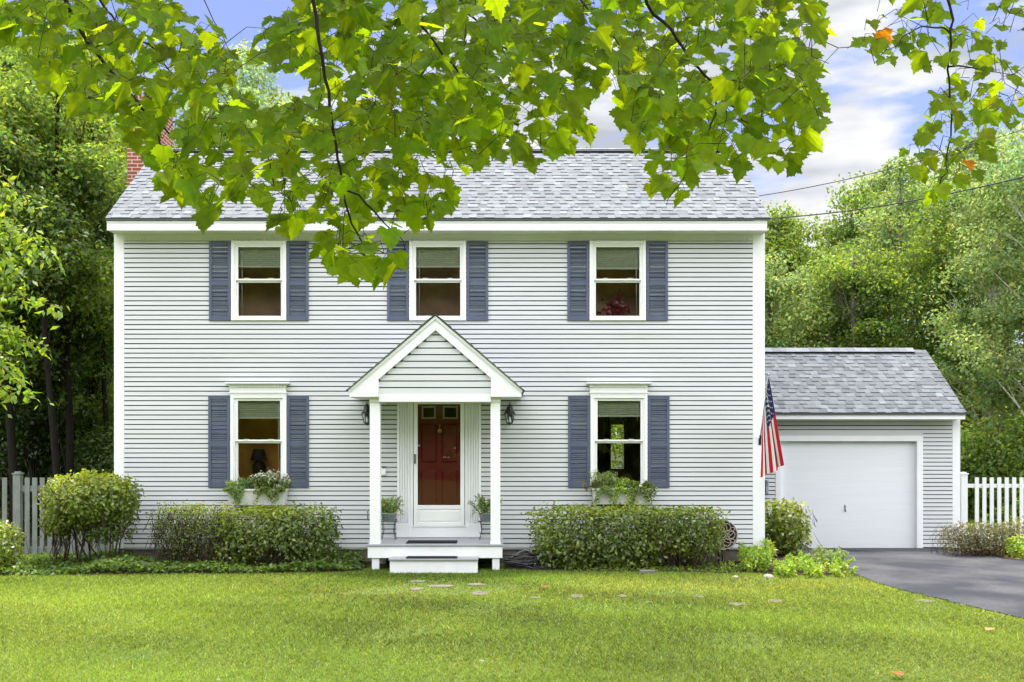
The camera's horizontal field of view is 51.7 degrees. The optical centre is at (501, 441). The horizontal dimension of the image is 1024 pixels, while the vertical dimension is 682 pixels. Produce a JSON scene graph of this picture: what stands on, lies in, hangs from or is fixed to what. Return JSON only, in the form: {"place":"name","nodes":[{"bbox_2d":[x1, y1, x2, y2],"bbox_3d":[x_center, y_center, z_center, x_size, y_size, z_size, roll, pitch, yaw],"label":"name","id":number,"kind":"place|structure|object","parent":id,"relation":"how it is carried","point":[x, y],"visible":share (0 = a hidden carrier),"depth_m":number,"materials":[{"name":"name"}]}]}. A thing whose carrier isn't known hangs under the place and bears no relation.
{"place":"outdoors","nodes":[
{"label":"outdoors","id":0,"kind":"place"},
{"bbox_2d":[0,450,1023,681],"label":"ground","id":1,"kind":"structure","parent":0,"point":[485,565],"depth_m":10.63,"materials":[{"name":"plant"}]},
{"bbox_2d":[0,400,58,529],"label":"woodland bush","id":2,"kind":"object","parent":1,"relation":"on","point":[5,455],"visible":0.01,"depth_m":25.67,"materials":[{"name":"green plant"}]},
{"bbox_2d":[0,88,69,417],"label":"birch tree","id":3,"kind":"object","parent":1,"relation":"on","point":[13,231],"visible":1,"depth_m":12.37,"materials":[{"name":"green plant"}]},
{"bbox_2d":[0,46,84,401],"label":"broadleaf tree","id":4,"kind":"object","parent":1,"relation":"on","point":[5,64],"visible":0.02,"depth_m":25.22,"materials":[{"name":"green plant"}]},
{"bbox_2d":[0,413,98,532],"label":"woodland bush","id":5,"kind":"object","parent":1,"relation":"on","point":[23,468],"visible":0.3,"depth_m":24.53,"materials":[{"name":"green plant"}]},
{"bbox_2d":[0,52,108,540],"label":"broadleaf tree","id":6,"kind":"object","parent":1,"relation":"on","point":[6,136],"visible":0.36,"depth_m":21.90,"materials":[{"name":"green plant"}]},
{"bbox_2d":[0,181,113,546],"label":"broadleaf tree","id":7,"kind":"object","parent":1,"relation":"on","point":[85,250],"visible":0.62,"depth_m":21.17,"materials":[{"name":"green plant"}]},
{"bbox_2d":[0,306,113,535],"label":"broadleaf tree","id":8,"kind":"object","parent":1,"relation":"on","point":[30,414],"visible":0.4,"depth_m":23.59,"materials":[{"name":"green plant"}]},
{"bbox_2d":[2,471,117,553],"bbox_3d":[-8.279,1.370,19.200,3.202,1.659,0.160,0,0,0],"label":"picket fence","id":9,"kind":"object","parent":1,"relation":"on","point":[19,488],"visible":0.23,"depth_m":19.16,"materials":[{"name":"white wood"}]},
{"bbox_2d":[6,388,113,477],"bbox_3d":[-10.817,0.251,27.043,3.906,3.875,2.295,0,0,0],"label":"woodland bush","id":10,"kind":"object","parent":1,"relation":"on","point":[79,429],"visible":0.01,"depth_m":26.59,"materials":[{"name":"green plant"}]},
{"bbox_2d":[0,28,126,539],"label":"broadleaf tree","id":11,"kind":"object","parent":1,"relation":"on","point":[98,191],"visible":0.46,"depth_m":22.39,"materials":[{"name":"green plant"}]},
{"bbox_2d":[2,29,124,518],"bbox_3d":[-11.797,-4.310,27.310,7.006,13.093,6.954,0,0,0],"label":"broadleaf tree","id":12,"kind":"object","parent":1,"relation":"on","point":[66,115],"depth_m":27.31,"materials":[{"name":"green plant"}]},
{"bbox_2d":[38,235,113,530],"bbox_3d":[-9.620,-1.434,25.114,3.327,7.343,3.711,0,0,0],"label":"broadleaf tree","id":13,"kind":"object","parent":1,"relation":"on","point":[89,381],"visible":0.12,"depth_m":24.80,"materials":[{"name":"green plant"}]},
{"bbox_2d":[29,79,126,461],"bbox_3d":[-9.906,-3.307,26.119,4.774,11.088,4.176,0,0,40],"label":"broadleaf tree","id":14,"kind":"object","parent":1,"relation":"on","point":[94,125],"visible":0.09,"depth_m":25.55,"materials":[{"name":"green plant"}]},
{"bbox_2d":[42,80,121,392],"bbox_3d":[-12.866,-4.778,31.880,6.487,14.037,6.042,0,0,0],"label":"broadleaf tree","id":15,"kind":"object","parent":1,"relation":"on","point":[119,176],"depth_m":31.36,"materials":[{"name":"green plant"}]},
{"bbox_2d":[60,414,113,533],"bbox_3d":[-8.783,0.769,24.039,2.486,2.824,2.210,0,0,0],"label":"woodland bush","id":16,"kind":"object","parent":1,"relation":"on","point":[105,464],"visible":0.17,"depth_m":23.53,"materials":[{"name":"green plant"}]},
{"bbox_2d":[81,196,115,459],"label":"broadleaf tree","id":17,"kind":"object","parent":1,"relation":"on","point":[99,234],"visible":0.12,"depth_m":24.34,"materials":[{"name":"green plant"}]},
{"bbox_2d":[1,553,371,574],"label":"garden bed","id":18,"kind":"object","parent":1,"relation":"on","point":[366,564],"visible":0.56,"depth_m":16.59,"materials":[{"name":"green plant"}]},
{"bbox_2d":[0,518,28,570],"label":"shrub","id":19,"kind":"object","parent":18,"relation":"on","point":[6,541],"visible":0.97,"depth_m":16.56,"materials":[{"name":"green plant"}]},
{"bbox_2d":[34,468,147,565],"bbox_3d":[-6.636,1.240,17.094,1.687,1.638,1.529,0,0,0],"label":"shrub","id":20,"kind":"object","parent":18,"relation":"on","point":[105,499],"visible":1,"depth_m":16.84,"materials":[{"name":"green plant"}]},
{"bbox_2d":[0,549,366,575],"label":"ivy","id":21,"kind":"object","parent":18,"relation":"on","point":[25,563],"visible":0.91,"depth_m":16.63,"materials":[{"name":"green plant"}]},
{"bbox_2d":[143,499,234,569],"bbox_3d":[-5.050,1.505,17.236,1.426,1.108,0.984,0,0,0],"label":"hedge","id":22,"kind":"object","parent":18,"relation":"on","point":[193,550],"visible":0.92,"depth_m":17.04,"materials":[{"name":"green plant"}]},
{"bbox_2d":[211,501,344,568],"bbox_3d":[-3.634,1.521,17.231,2.235,1.118,1.150,0,0,0],"label":"hedge","id":23,"kind":"object","parent":18,"relation":"on","point":[287,526],"visible":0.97,"depth_m":16.96,"materials":[{"name":"green plant"}]},
{"bbox_2d":[173,99,256,147],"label":"broadleaf tree","id":24,"kind":"object","parent":1,"relation":"on","point":[210,113],"visible":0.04,"depth_m":39.14,"materials":[{"name":"green plant"}]},
{"bbox_2d":[177,39,297,138],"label":"broadleaf tree","id":25,"kind":"object","parent":1,"relation":"on","point":[243,86],"visible":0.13,"depth_m":41.42,"materials":[{"name":"green plant"}]},
{"bbox_2d":[265,93,349,145],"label":"broadleaf tree","id":26,"kind":"object","parent":1,"relation":"on","point":[308,118],"visible":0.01,"depth_m":44.21,"materials":[{"name":"green plant"}]},
{"bbox_2d":[105,87,769,572],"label":"house","id":27,"kind":"structure","parent":1,"relation":"on","point":[571,309],"depth_m":17.97,"materials":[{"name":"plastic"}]},
{"bbox_2d":[227,488,288,504],"bbox_3d":[-4.108,0.928,17.803,1.006,0.274,0.234,0,0,0],"label":"window box","id":28,"kind":"object","parent":27,"relation":"attached to","point":[249,497],"visible":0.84,"depth_m":17.71,"materials":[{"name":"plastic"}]},
{"bbox_2d":[222,477,245,504],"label":"trailing plant","id":29,"kind":"object","parent":28,"relation":"in","point":[230,488],"visible":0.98,"depth_m":17.63,"materials":[{"name":"green plant"}]},
{"bbox_2d":[237,474,255,488],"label":"leafy plant","id":30,"kind":"object","parent":28,"relation":"in","point":[249,482],"visible":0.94,"depth_m":17.75,"materials":[{"name":"green plant"}]},
{"bbox_2d":[250,469,291,505],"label":"white flowers","id":31,"kind":"object","parent":28,"relation":"in","point":[267,482],"visible":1,"depth_m":17.69,"materials":[{"name":"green plant"}]},
{"bbox_2d":[230,395,286,488],"bbox_3d":[-4.127,0.025,18.000,0.954,1.641,0.150,0,0,0],"label":"window","id":32,"kind":"structure","parent":27,"relation":"in","point":[250,406],"depth_m":17.96,"materials":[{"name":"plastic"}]},
{"bbox_2d":[231,240,286,320],"bbox_3d":[-4.123,-2.741,18.000,0.936,1.355,0.150,0,0,0],"label":"window","id":33,"kind":"structure","parent":27,"relation":"in","point":[244,253],"depth_m":17.96,"materials":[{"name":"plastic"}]},
{"bbox_2d":[361,402,369,424],"bbox_3d":[-2.265,-0.470,17.869,0.185,0.400,0.226,0,0,22],"label":"wall lantern","id":34,"kind":"object","parent":27,"relation":"attached to","point":[366,411],"depth_m":17.81,"materials":[{"name":"black metal"}]},
{"bbox_2d":[381,521,397,539],"bbox_3d":[-1.881,1.478,17.650,0.312,0.307,0.252,0,0,0],"label":"plant stand","id":35,"kind":"object","parent":27,"relation":"on","point":[393,529],"visible":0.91,"depth_m":17.59,"materials":[{"name":"black metal"}]},
{"bbox_2d":[381,513,395,520],"bbox_3d":[-1.881,1.257,17.650,0.284,0.134,0.210,0,0,0],"label":"flower pot","id":36,"kind":"object","parent":35,"relation":"on","point":[391,517],"visible":0.82,"depth_m":17.57,"materials":[{"name":"metal"}]},
{"bbox_2d":[381,495,404,516],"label":"potted plant","id":37,"kind":"object","parent":36,"relation":"in","point":[386,506],"visible":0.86,"depth_m":17.56,"materials":[{"name":"green plant"}]},
{"bbox_2d":[406,540,457,543],"bbox_3d":[-1.122,1.619,17.100,0.811,0.021,0.400,0,0,0],"label":"doormat","id":38,"kind":"object","parent":27,"relation":"on","point":[431,542],"visible":1,"depth_m":16.95,"materials":[{"name":"black rubber"}]},
{"bbox_2d":[406,556,457,558],"bbox_3d":[-1.090,1.813,16.600,0.799,0.021,0.240,0,0,0],"label":"doormat","id":39,"kind":"object","parent":27,"relation":"on","point":[431,557],"visible":1,"depth_m":16.50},
{"bbox_2d":[409,240,465,320],"bbox_3d":[-1.082,-2.741,18.000,0.964,1.355,0.150,0,0,0],"label":"window","id":40,"kind":"structure","parent":27,"relation":"in","point":[422,253],"depth_m":17.96,"materials":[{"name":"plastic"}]},
{"bbox_2d":[418,404,459,504],"bbox_3d":[-1.059,0.380,18.004,0.804,2.140,0.122,0,0,0],"label":"front door","id":41,"kind":"structure","parent":27,"relation":"in","point":[438,424],"depth_m":18.01,"materials":[{"name":"red paint"}]},
{"bbox_2d":[414,403,464,525],"bbox_3d":[-1.059,0.364,17.947,0.864,2.127,0.075,0,0,0],"label":"storm door","id":42,"kind":"structure","parent":27,"relation":"in","point":[424,515],"depth_m":17.95,"materials":[{"name":"plastic"}]},
{"bbox_2d":[504,402,515,425],"bbox_3d":[0.149,-0.470,17.869,0.185,0.400,0.226,0,0,22],"label":"wall lantern","id":43,"kind":"object","parent":27,"relation":"attached to","point":[509,413],"depth_m":17.82,"materials":[{"name":"black metal"}]},
{"bbox_2d":[589,240,645,320],"bbox_3d":[1.977,-2.741,18.000,0.955,1.355,0.150,0,0,0],"label":"window","id":44,"kind":"structure","parent":27,"relation":"in","point":[604,254],"depth_m":17.96,"materials":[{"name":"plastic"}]},
{"bbox_2d":[609,417,626,471],"bbox_3d":[2.641,0.045,24.059,0.432,1.268,0.038,0,0,0],"label":"back window frame","id":45,"kind":"structure","parent":27,"relation":"in","point":[624,469],"depth_m":24.04,"materials":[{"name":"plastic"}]},
{"bbox_2d":[590,395,647,491],"bbox_3d":[1.998,0.025,18.000,0.968,1.641,0.150,0,0,0],"label":"window","id":46,"kind":"structure","parent":27,"relation":"in","point":[600,405],"depth_m":17.96,"materials":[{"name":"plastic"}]},
{"bbox_2d":[592,488,649,503],"bbox_3d":[2.008,0.914,17.803,0.974,0.266,0.234,0,0,0],"label":"window box","id":47,"kind":"object","parent":27,"relation":"attached to","point":[605,499],"visible":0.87,"depth_m":17.71,"materials":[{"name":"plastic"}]},
{"bbox_2d":[581,479,596,491],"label":"pink flowers","id":48,"kind":"object","parent":47,"relation":"in","point":[592,484],"visible":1,"depth_m":17.72,"materials":[{"name":"pink plant"}]},
{"bbox_2d":[587,469,619,503],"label":"leafy plant","id":49,"kind":"object","parent":47,"relation":"in","point":[603,484],"visible":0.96,"depth_m":17.70,"materials":[{"name":"green plant"}]},
{"bbox_2d":[612,477,635,503],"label":"leafy plant","id":50,"kind":"object","parent":47,"relation":"in","point":[624,483],"visible":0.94,"depth_m":17.66,"materials":[{"name":"green plant"}]},
{"bbox_2d":[627,479,657,505],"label":"trailing plant","id":51,"kind":"object","parent":47,"relation":"in","point":[646,484],"visible":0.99,"depth_m":17.64,"materials":[{"name":"green plant"}]},
{"bbox_2d":[758,373,783,476],"bbox_3d":[4.387,-0.263,17.460,0.184,1.706,1.042,0,0,-7],"label":"flag","id":52,"kind":"object","parent":27,"relation":"attached to","point":[771,457],"visible":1,"depth_m":17.29,"materials":[{"name":"fabric"}]},
{"bbox_2d":[427,584,453,586],"bbox_3d":[-0.862,2.053,14.975,0.390,0.035,0.230,0,0,0],"label":"stepping stone","id":53,"kind":"object","parent":1,"relation":"on","point":[440,585],"visible":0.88,"depth_m":14.96,"materials":[{"name":"beige stone"}]},
{"bbox_2d":[468,583,483,585],"bbox_3d":[-0.370,2.053,15.142,0.256,0.035,0.209,0,0,-21],"label":"stepping stone","id":54,"kind":"object","parent":1,"relation":"on","point":[477,584],"visible":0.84,"depth_m":15.08,"materials":[{"name":"beige stone"}]},
{"bbox_2d":[470,591,488,595],"bbox_3d":[-0.298,2.053,14.229,0.254,0.035,0.356,0,0,0],"label":"stepping stone","id":55,"kind":"object","parent":1,"relation":"on","point":[481,593],"visible":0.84,"depth_m":14.17,"materials":[{"name":"beige stone"}]},
{"bbox_2d":[0,0,1023,291],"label":"maple tree","id":56,"kind":"object","parent":1,"relation":"on","point":[300,38],"visible":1,"depth_m":5.14,"materials":[{"name":"green plant"}]},
{"bbox_2d":[63,344,1022,467],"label":"distant wood","id":57,"kind":"object","parent":1,"relation":"on","point":[613,461],"depth_m":62.68,"materials":[{"name":"green plant"}]},
{"bbox_2d":[611,425,622,467],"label":"woodland bush","id":58,"kind":"object","parent":1,"relation":"on","point":[613,430],"visible":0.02,"depth_m":41.88,"materials":[{"name":"green plant"}]},
{"bbox_2d":[639,570,655,573],"bbox_3d":[2.265,2.018,16.350,0.250,0.065,0.100,0,0,0],"label":"paving brick","id":59,"kind":"object","parent":1,"relation":"on","point":[646,571],"visible":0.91,"depth_m":16.30,"materials":[{"name":"grey stone"}]},
{"bbox_2d":[504,550,848,574],"bbox_3d":[2.815,2.077,18.500,5.530,0.077,4.800,0,0,0],"label":"garden bed","id":60,"kind":"object","parent":1,"relation":"on","point":[768,571],"visible":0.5,"depth_m":16.99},
{"bbox_2d":[491,541,557,568],"bbox_3d":[0.384,1.811,17.259,1.100,0.480,0.741,0,0,0],"label":"hose heap","id":61,"kind":"object","parent":60,"relation":"on","point":[528,562],"visible":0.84,"depth_m":17.11,"materials":[{"name":"black rubber"}]},
{"bbox_2d":[521,500,730,570],"bbox_3d":[2.006,1.516,17.199,3.374,1.163,1.229,0,0,0],"label":"hedge","id":62,"kind":"object","parent":60,"relation":"on","point":[650,534],"visible":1,"depth_m":16.95,"materials":[{"name":"green plant"}]},
{"bbox_2d":[558,560,741,572],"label":"ground cover","id":63,"kind":"object","parent":60,"relation":"on","point":[709,566],"visible":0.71,"depth_m":16.85,"materials":[{"name":"green plant"}]},
{"bbox_2d":[702,520,737,562],"bbox_3d":[3.586,1.671,17.694,0.649,0.758,0.388,0,0,-12],"label":"hose reel","id":64,"kind":"object","parent":60,"relation":"on","point":[729,541],"visible":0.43,"depth_m":17.57,"materials":[{"name":"brown metal"}]},
{"bbox_2d":[718,560,736,570],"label":"perennial","id":65,"kind":"object","parent":60,"relation":"on","point":[723,567],"visible":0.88,"depth_m":16.83,"materials":[{"name":"green plant"}]},
{"bbox_2d":[736,537,776,572],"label":"perennial","id":66,"kind":"object","parent":60,"relation":"on","point":[757,557],"visible":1,"depth_m":16.69,"materials":[{"name":"green plant"}]},
{"bbox_2d":[761,497,821,555],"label":"shrub","id":67,"kind":"object","parent":60,"relation":"on","point":[781,528],"visible":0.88,"depth_m":19.03,"materials":[{"name":"green plant"}]},
{"bbox_2d":[771,550,821,578],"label":"perennial","id":68,"kind":"object","parent":60,"relation":"on","point":[791,565],"visible":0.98,"depth_m":16.16,"materials":[{"name":"green plant"}]},
{"bbox_2d":[810,545,849,562],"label":"perennial","id":69,"kind":"object","parent":60,"relation":"on","point":[816,556],"visible":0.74,"depth_m":18.03,"materials":[{"name":"green plant"}]},
{"bbox_2d":[810,551,857,577],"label":"perennial","id":70,"kind":"object","parent":60,"relation":"on","point":[837,563],"visible":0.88,"depth_m":16.30,"materials":[{"name":"green plant"}]},
{"bbox_2d":[729,602,745,605],"bbox_3d":[2.980,2.053,13.295,0.247,0.035,0.236,0,0,0],"label":"stepping stone","id":71,"kind":"object","parent":1,"relation":"on","point":[734,603],"visible":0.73,"depth_m":13.29,"materials":[{"name":"beige stone"}]},
{"bbox_2d":[763,574,773,578],"bbox_3d":[3.999,2.019,15.794,0.160,0.082,0.134,0,0,0],"label":"rock","id":72,"kind":"object","parent":1,"relation":"on","point":[767,576],"visible":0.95,"depth_m":15.75,"materials":[{"name":"white stone"}]},
{"bbox_2d":[763,200,834,419],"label":"broadleaf tree","id":73,"kind":"object","parent":1,"relation":"on","point":[778,237],"visible":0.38,"depth_m":41.20,"materials":[{"name":"green plant"}]},
{"bbox_2d":[765,247,850,347],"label":"broadleaf tree","id":74,"kind":"object","parent":1,"relation":"on","point":[774,283],"visible":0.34,"depth_m":30.11,"materials":[{"name":"green plant"}]},
{"bbox_2d":[765,262,885,419],"bbox_3d":[9.345,-1.577,32.279,4.528,7.647,4.475,0,0,19],"label":"broadleaf tree","id":75,"kind":"object","parent":1,"relation":"on","point":[790,302],"visible":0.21,"depth_m":30.96,"materials":[{"name":"green plant"}]},
{"bbox_2d":[776,334,880,419],"bbox_3d":[10.860,-1.289,37.979,7.966,7.132,2.750,0,0,0],"label":"woodland bush","id":76,"kind":"object","parent":1,"relation":"on","point":[809,419],"visible":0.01,"depth_m":37.35,"materials":[{"name":"green plant"}]},
{"bbox_2d":[800,222,862,277],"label":"broadleaf tree","id":77,"kind":"object","parent":1,"relation":"on","point":[824,246],"depth_m":44.80,"materials":[{"name":"green plant"}]},
{"bbox_2d":[776,170,929,339],"bbox_3d":[13.710,-4.043,40.088,6.308,12.570,6.203,0,0,0],"label":"broadleaf tree","id":78,"kind":"object","parent":1,"relation":"on","point":[845,230],"visible":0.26,"depth_m":39.94,"materials":[{"name":"green plant"}]},
{"bbox_2d":[778,226,940,419],"bbox_3d":[10.027,-1.927,30.093,4.296,8.339,4.048,0,0,0],"label":"broadleaf tree","id":79,"kind":"object","parent":1,"relation":"on","point":[854,282],"visible":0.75,"depth_m":29.60,"materials":[{"name":"green plant"}]},
{"bbox_2d":[765,347,966,548],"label":"garage","id":80,"kind":"structure","parent":1,"relation":"on","point":[873,483],"depth_m":21.14,"materials":[{"name":"plastic"}]},
{"bbox_2d":[781,441,914,547],"bbox_3d":[6.919,1.062,21.135,2.712,2.145,0.070,0,0,0],"label":"garage door","id":81,"kind":"structure","parent":80,"relation":"in","point":[860,494],"depth_m":21.14,"materials":[{"name":"paint"}]},
{"bbox_2d":[804,155,985,419],"bbox_3d":[12.276,-3.313,33.168,6.231,11.110,4.832,0,0,0],"label":"broadleaf tree","id":82,"kind":"object","parent":1,"relation":"on","point":[884,212],"visible":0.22,"depth_m":32.75,"materials":[{"name":"green plant"}]},
{"bbox_2d":[819,343,1013,433],"bbox_3d":[14.553,-1.041,37.996,7.744,6.488,2.843,0,0,0],"label":"woodland bush","id":83,"kind":"object","parent":1,"relation":"on","point":[893,419],"depth_m":37.51,"materials":[{"name":"green plant"}]},
{"bbox_2d":[916,599,934,602],"bbox_3d":[5.458,2.053,13.572,0.250,0.034,0.225,0,0,-29],"label":"stepping stone","id":84,"kind":"object","parent":1,"relation":"on","point":[927,600],"visible":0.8,"depth_m":13.55,"materials":[{"name":"beige stone"}]},
{"bbox_2d":[847,88,1022,415],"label":"broadleaf tree","id":85,"kind":"object","parent":1,"relation":"on","point":[971,149],"visible":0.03,"depth_m":35.77,"materials":[{"name":"green plant"}]},
{"bbox_2d":[874,181,1023,429],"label":"broadleaf tree","id":86,"kind":"object","parent":1,"relation":"on","point":[941,239],"visible":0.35,"depth_m":29.64,"materials":[{"name":"green plant"}]},
{"bbox_2d":[905,139,1023,447],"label":"broadleaf tree","id":87,"kind":"object","parent":1,"relation":"on","point":[988,401],"visible":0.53,"depth_m":27.25,"materials":[{"name":"green plant"}]},
{"bbox_2d":[938,112,1023,419],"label":"broadleaf tree","id":88,"kind":"object","parent":1,"relation":"on","point":[1015,315],"visible":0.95,"depth_m":25.11,"materials":[{"name":"green plant"}]},
{"bbox_2d":[941,548,1023,559],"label":"garden bed","id":89,"kind":"object","parent":1,"relation":"on","point":[1008,557],"visible":0.2,"depth_m":18.88,"materials":[{"name":"brown soil"}]},
{"bbox_2d":[931,520,1022,557],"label":"shrub","id":90,"kind":"object","parent":89,"relation":"on","point":[970,540],"visible":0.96,"depth_m":19.02,"materials":[{"name":"green plant"}]},
{"bbox_2d":[991,516,1023,553],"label":"shrub","id":91,"kind":"object","parent":89,"relation":"on","point":[1022,527],"visible":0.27,"depth_m":19.56,"materials":[{"name":"green plant"}]},
{"bbox_2d":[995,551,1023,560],"bbox_3d":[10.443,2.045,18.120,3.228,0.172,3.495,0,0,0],"label":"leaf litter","id":92,"kind":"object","parent":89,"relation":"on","point":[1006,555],"visible":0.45,"depth_m":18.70,"materials":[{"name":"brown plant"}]},
{"bbox_2d":[1001,534,1023,557],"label":"shrub","id":93,"kind":"object","parent":89,"relation":"on","point":[1018,548],"visible":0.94,"depth_m":18.66,"materials":[{"name":"green plant"}]},
{"bbox_2d":[960,417,1011,521],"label":"woodland bush","id":94,"kind":"object","parent":1,"relation":"on","point":[962,431],"visible":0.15,"depth_m":24.84,"materials":[{"name":"green plant"}]},
{"bbox_2d":[953,371,1023,449],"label":"woodland bush","id":95,"kind":"object","parent":1,"relation":"on","point":[980,412],"visible":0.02,"depth_m":29.53,"materials":[{"name":"green plant"}]},
{"bbox_2d":[960,404,1023,525],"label":"woodland bush","id":96,"kind":"object","parent":1,"relation":"on","point":[1013,461],"visible":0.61,"depth_m":24.15,"materials":[{"name":"green plant"}]},
{"bbox_2d":[960,472,1023,546],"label":"picket fence","id":97,"kind":"object","parent":1,"relation":"on","point":[964,485],"visible":0.65,"depth_m":21.25,"materials":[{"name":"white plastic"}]},
{"bbox_2d":[968,497,1018,541],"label":"shrub","id":98,"kind":"object","parent":1,"relation":"on","point":[1002,515],"visible":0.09,"depth_m":23.25,"materials":[{"name":"green plant"}]},
{"bbox_2d":[1008,280,1023,301],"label":"broadleaf tree","id":99,"kind":"object","parent":1,"relation":"on","point":[1012,284],"visible":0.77,"depth_m":24.82,"materials":[{"name":"green plant"}]},
{"bbox_2d":[7,0,1023,444],"label":"sky","id":100,"kind":"structure","parent":0,"point":[876,111],"materials":[{"name":"blue"}]},
{"bbox_2d":[759,129,1023,195],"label":"overhead cable","id":101,"kind":"object","parent":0,"point":[874,172],"visible":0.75,"depth_m":27.47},
{"bbox_2d":[769,176,1023,218],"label":"overhead cable","id":102,"kind":"object","parent":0,"point":[896,203],"visible":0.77,"depth_m":25.82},
{"bbox_2d":[778,548,1023,617],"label":"driveway","id":103,"kind":"structure","parent":0,"point":[988,583],"depth_m":16.15,"materials":[{"name":"grey asphalt"}]},
{"bbox_3d":[-0.241,1.478,17.650,0.312,0.307,0.252,0,0,0],"label":"plant stand","id":104,"kind":"object","parent":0,"visible":0},
{"bbox_2d":[478,513,490,520],"bbox_3d":[-0.241,1.257,17.650,0.284,0.134,0.210,0,0,0],"label":"flower pot","id":105,"kind":"object","parent":104,"relation":"on","point":[486,517],"visible":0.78,"depth_m":17.57,"materials":[{"name":"metal"}]},
{"bbox_2d":[467,493,502,516],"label":"potted plant","id":106,"kind":"object","parent":105,"relation":"in","point":[482,506],"visible":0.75,"depth_m":17.56,"materials":[{"name":"green plant"}]}
]}

